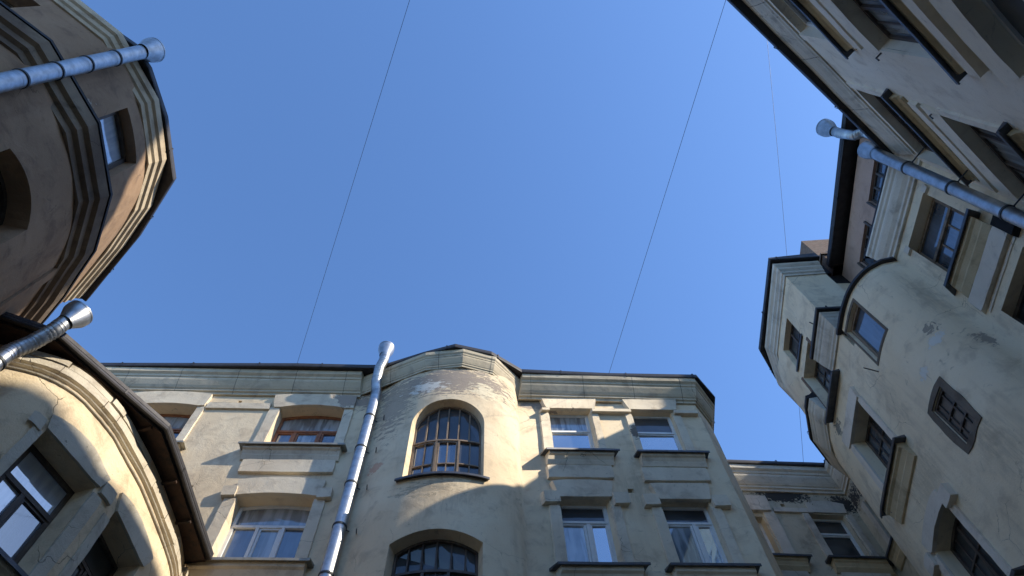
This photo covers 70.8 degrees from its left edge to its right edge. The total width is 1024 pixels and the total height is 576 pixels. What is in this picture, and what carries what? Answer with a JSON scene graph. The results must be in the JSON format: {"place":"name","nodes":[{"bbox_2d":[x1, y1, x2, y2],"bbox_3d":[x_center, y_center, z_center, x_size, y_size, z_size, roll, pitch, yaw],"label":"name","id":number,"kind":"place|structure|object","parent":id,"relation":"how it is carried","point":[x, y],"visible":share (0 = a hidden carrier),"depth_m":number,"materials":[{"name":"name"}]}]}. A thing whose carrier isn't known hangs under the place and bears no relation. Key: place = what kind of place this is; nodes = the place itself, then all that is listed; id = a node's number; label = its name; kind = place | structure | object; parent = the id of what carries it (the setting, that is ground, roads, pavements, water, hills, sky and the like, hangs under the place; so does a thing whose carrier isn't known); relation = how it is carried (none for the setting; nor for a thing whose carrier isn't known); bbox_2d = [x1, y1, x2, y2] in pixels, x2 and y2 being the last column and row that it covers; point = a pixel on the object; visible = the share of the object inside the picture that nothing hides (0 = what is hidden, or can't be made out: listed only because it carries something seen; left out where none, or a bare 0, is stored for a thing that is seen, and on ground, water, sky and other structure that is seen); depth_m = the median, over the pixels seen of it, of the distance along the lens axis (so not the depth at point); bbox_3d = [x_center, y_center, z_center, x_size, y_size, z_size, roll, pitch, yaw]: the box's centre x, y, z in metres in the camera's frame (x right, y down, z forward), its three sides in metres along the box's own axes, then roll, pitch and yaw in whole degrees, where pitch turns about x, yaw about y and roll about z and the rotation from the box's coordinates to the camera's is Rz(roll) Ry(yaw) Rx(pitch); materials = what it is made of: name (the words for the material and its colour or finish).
{"place":"outdoors","nodes":[
{"label":"outdoors","id":0,"kind":"place"},
{"bbox_2d":[0,0,175,323],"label":"brown building","id":1,"kind":"structure","parent":0,"point":[87,173],"depth_m":12.36,"materials":[{"name":"beige paint"}]},
{"bbox_2d":[0,171,6,224],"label":"window","id":2,"kind":"structure","parent":1,"relation":"in","point":[3,193],"depth_m":10.75,"materials":[{"name":"black glass"}]},
{"bbox_2d":[0,0,14,7],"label":"window","id":3,"kind":"structure","parent":1,"relation":"in","point":[5,2],"depth_m":12.79,"materials":[{"name":"black glass"}]},
{"bbox_2d":[99,111,125,169],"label":"window","id":4,"kind":"structure","parent":1,"relation":"in","point":[112,129],"depth_m":13.68,"materials":[{"name":"glass"}]},
{"bbox_2d":[44,0,842,462],"label":"sky","id":5,"kind":"structure","parent":0,"point":[518,158],"materials":[{"name":"blue"}]},
{"bbox_2d":[727,0,1023,204],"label":"beige building","id":6,"kind":"structure","parent":0,"point":[941,82],"depth_m":10.83,"materials":[{"name":"beige paint"}]},
{"bbox_2d":[783,0,863,59],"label":"window","id":7,"kind":"structure","parent":6,"relation":"in","point":[813,13],"depth_m":11.38,"materials":[{"name":"beige paint"}]},
{"bbox_2d":[819,0,988,84],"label":"window","id":8,"kind":"structure","parent":6,"relation":"in","point":[916,21],"depth_m":8.70,"materials":[{"name":"beige paint"}]},
{"bbox_2d":[846,81,997,192],"bbox_3d":[7.206,-2.822,12.754,2.446,2.427,0.400,37,-72,-16],"label":"window","id":9,"kind":"structure","parent":6,"relation":"in","point":[910,114],"depth_m":12.17,"materials":[{"name":"beige paint"}]},
{"bbox_2d":[920,103,1023,202],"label":"window","id":10,"kind":"structure","parent":6,"relation":"in","point":[1006,142],"depth_m":11.01,"materials":[{"name":"beige paint"}]},
{"bbox_2d":[929,0,1023,79],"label":"window","id":11,"kind":"structure","parent":6,"relation":"in","point":[1010,13],"depth_m":7.59,"materials":[{"name":"beige paint"}]},
{"label":"ground","id":12,"kind":"structure","parent":0,"visible":0},
{"bbox_2d":[0,300,213,575],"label":"round corner building","id":13,"kind":"structure","parent":12,"relation":"on","point":[94,479],"depth_m":11.49,"materials":[{"name":"beige paint"}]},
{"bbox_2d":[0,410,116,575],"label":"window","id":14,"kind":"structure","parent":13,"relation":"in","point":[32,493],"depth_m":10.58,"materials":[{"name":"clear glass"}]},
{"bbox_2d":[58,492,152,575],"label":"window","id":15,"kind":"structure","parent":13,"relation":"in","point":[93,557],"depth_m":11.67,"materials":[{"name":"beige paint"}]},
{"bbox_2d":[101,341,782,575],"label":"apartment building","id":16,"kind":"structure","parent":12,"relation":"on","point":[455,460],"depth_m":16.77,"materials":[{"name":"beige paint"}]},
{"bbox_2d":[136,391,212,449],"bbox_3d":[-9.198,3.497,18.313,2.624,2.904,0.608,2,-67,-2],"label":"window","id":17,"kind":"structure","parent":16,"relation":"in","point":[181,425],"depth_m":19.11,"materials":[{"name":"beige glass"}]},
{"bbox_2d":[186,477,333,575],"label":"window","id":18,"kind":"structure","parent":16,"relation":"in","point":[266,540],"depth_m":15.28,"materials":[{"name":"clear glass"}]},
{"bbox_2d":[238,394,356,474],"bbox_3d":[-5.310,3.692,18.228,2.618,3.355,0.608,1,-67,-2],"label":"window","id":19,"kind":"structure","parent":16,"relation":"in","point":[300,445],"depth_m":17.92,"materials":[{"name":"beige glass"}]},
{"bbox_2d":[297,0,409,362],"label":"overhead cable","id":20,"kind":"object","parent":16,"relation":"attached to","point":[356,171],"visible":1,"depth_m":17.33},
{"bbox_2d":[391,539,478,575],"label":"window","id":21,"kind":"structure","parent":16,"relation":"in","point":[437,557],"depth_m":13.71,"materials":[{"name":"black glass"}]},
{"bbox_2d":[394,407,489,481],"bbox_3d":[-1.537,3.579,16.854,2.042,3.085,0.560,-1,-67,-1],"label":"window","id":22,"kind":"structure","parent":16,"relation":"in","point":[447,441],"depth_m":16.88,"materials":[{"name":"black glass"}]},
{"bbox_2d":[539,397,619,479],"bbox_3d":[1.583,3.796,18.520,2.074,3.528,0.459,2,-67,-2],"label":"window","id":23,"kind":"structure","parent":16,"relation":"in","point":[569,451],"depth_m":18.37,"materials":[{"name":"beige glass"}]},
{"bbox_2d":[540,479,650,575],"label":"window","id":24,"kind":"structure","parent":16,"relation":"in","point":[582,539],"depth_m":15.51,"materials":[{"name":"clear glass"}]},
{"bbox_2d":[622,399,710,482],"bbox_3d":[3.890,3.878,18.549,1.909,3.513,0.446,2,-67,-2],"label":"window","id":25,"kind":"structure","parent":16,"relation":"in","point":[660,453],"depth_m":18.38,"materials":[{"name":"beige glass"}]},
{"bbox_2d":[609,0,725,371],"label":"overhead cable","id":26,"kind":"object","parent":16,"relation":"attached to","point":[669,179],"visible":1,"depth_m":17.72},
{"bbox_2d":[640,483,761,575],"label":"window","id":27,"kind":"structure","parent":16,"relation":"in","point":[691,545],"depth_m":15.58,"materials":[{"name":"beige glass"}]},
{"bbox_2d":[727,459,919,575],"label":"corner wing","id":28,"kind":"structure","parent":12,"relation":"on","point":[816,519],"depth_m":20.35,"materials":[{"name":"beige paint"}]},
{"bbox_2d":[744,495,812,575],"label":"window","id":29,"kind":"structure","parent":28,"relation":"in","point":[790,563],"depth_m":19.37,"materials":[{"name":"beige paint"}]},
{"bbox_2d":[767,43,803,461],"bbox_3d":[8.990,-2.335,23.969,0.009,9.258,13.356,0,-67,-2],"label":"overhead cable","id":30,"kind":"object","parent":28,"relation":"attached to","point":[782,206],"visible":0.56,"depth_m":24.09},
{"bbox_2d":[802,501,896,575],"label":"window","id":31,"kind":"structure","parent":28,"relation":"in","point":[841,550],"depth_m":19.72,"materials":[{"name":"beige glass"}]},
{"bbox_2d":[861,501,905,570],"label":"window","id":32,"kind":"structure","parent":28,"relation":"in","point":[894,553],"depth_m":18.69,"materials":[{"name":"beige paint"}]},
{"bbox_2d":[758,114,1023,575],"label":"tower building","id":33,"kind":"structure","parent":12,"relation":"on","point":[891,344],"depth_m":13.71,"materials":[{"name":"beige paint"}]},
{"bbox_2d":[789,324,801,371],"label":"window","id":34,"kind":"structure","parent":33,"relation":"in","point":[795,337],"depth_m":19.02,"materials":[{"name":"black glass"}]},
{"bbox_2d":[801,337,839,424],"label":"window","id":35,"kind":"structure","parent":33,"relation":"in","point":[828,379],"depth_m":16.59,"materials":[{"name":"black glass"}]},
{"bbox_2d":[857,221,876,268],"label":"window","id":36,"kind":"structure","parent":33,"relation":"in","point":[868,261],"depth_m":18.20,"materials":[{"name":"grey glass"}]},
{"bbox_2d":[851,305,884,356],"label":"window","id":37,"kind":"structure","parent":33,"relation":"in","point":[865,328],"depth_m":15.04,"materials":[{"name":"blue glass"}]},
{"bbox_2d":[866,159,885,208],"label":"window","id":38,"kind":"structure","parent":33,"relation":"in","point":[880,167],"depth_m":17.50,"materials":[{"name":"black glass"}]},
{"bbox_2d":[842,386,916,523],"bbox_3d":[7.478,3.313,14.670,0.610,2.526,1.884,-4,-67,0],"label":"window","id":39,"kind":"structure","parent":33,"relation":"in","point":[899,460],"depth_m":14.13,"materials":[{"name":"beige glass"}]},
{"bbox_2d":[935,388,973,441],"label":"window","id":40,"kind":"structure","parent":33,"relation":"in","point":[947,408],"depth_m":12.09,"materials":[{"name":"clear glass"}]},
{"bbox_2d":[904,184,1011,313],"bbox_3d":[8.260,-0.701,13.507,0.587,2.705,1.916,2,-67,-2],"label":"window","id":41,"kind":"structure","parent":33,"relation":"in","point":[972,251],"depth_m":12.87,"materials":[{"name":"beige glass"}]},
{"bbox_2d":[922,482,1023,575],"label":"window","id":42,"kind":"structure","parent":33,"relation":"in","point":[971,548],"depth_m":12.27,"materials":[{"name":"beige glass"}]},
{"bbox_2d":[989,236,1023,324],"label":"window","id":43,"kind":"structure","parent":33,"relation":"in","point":[1018,314],"depth_m":12.10,"materials":[{"name":"beige paint"}]}
]}

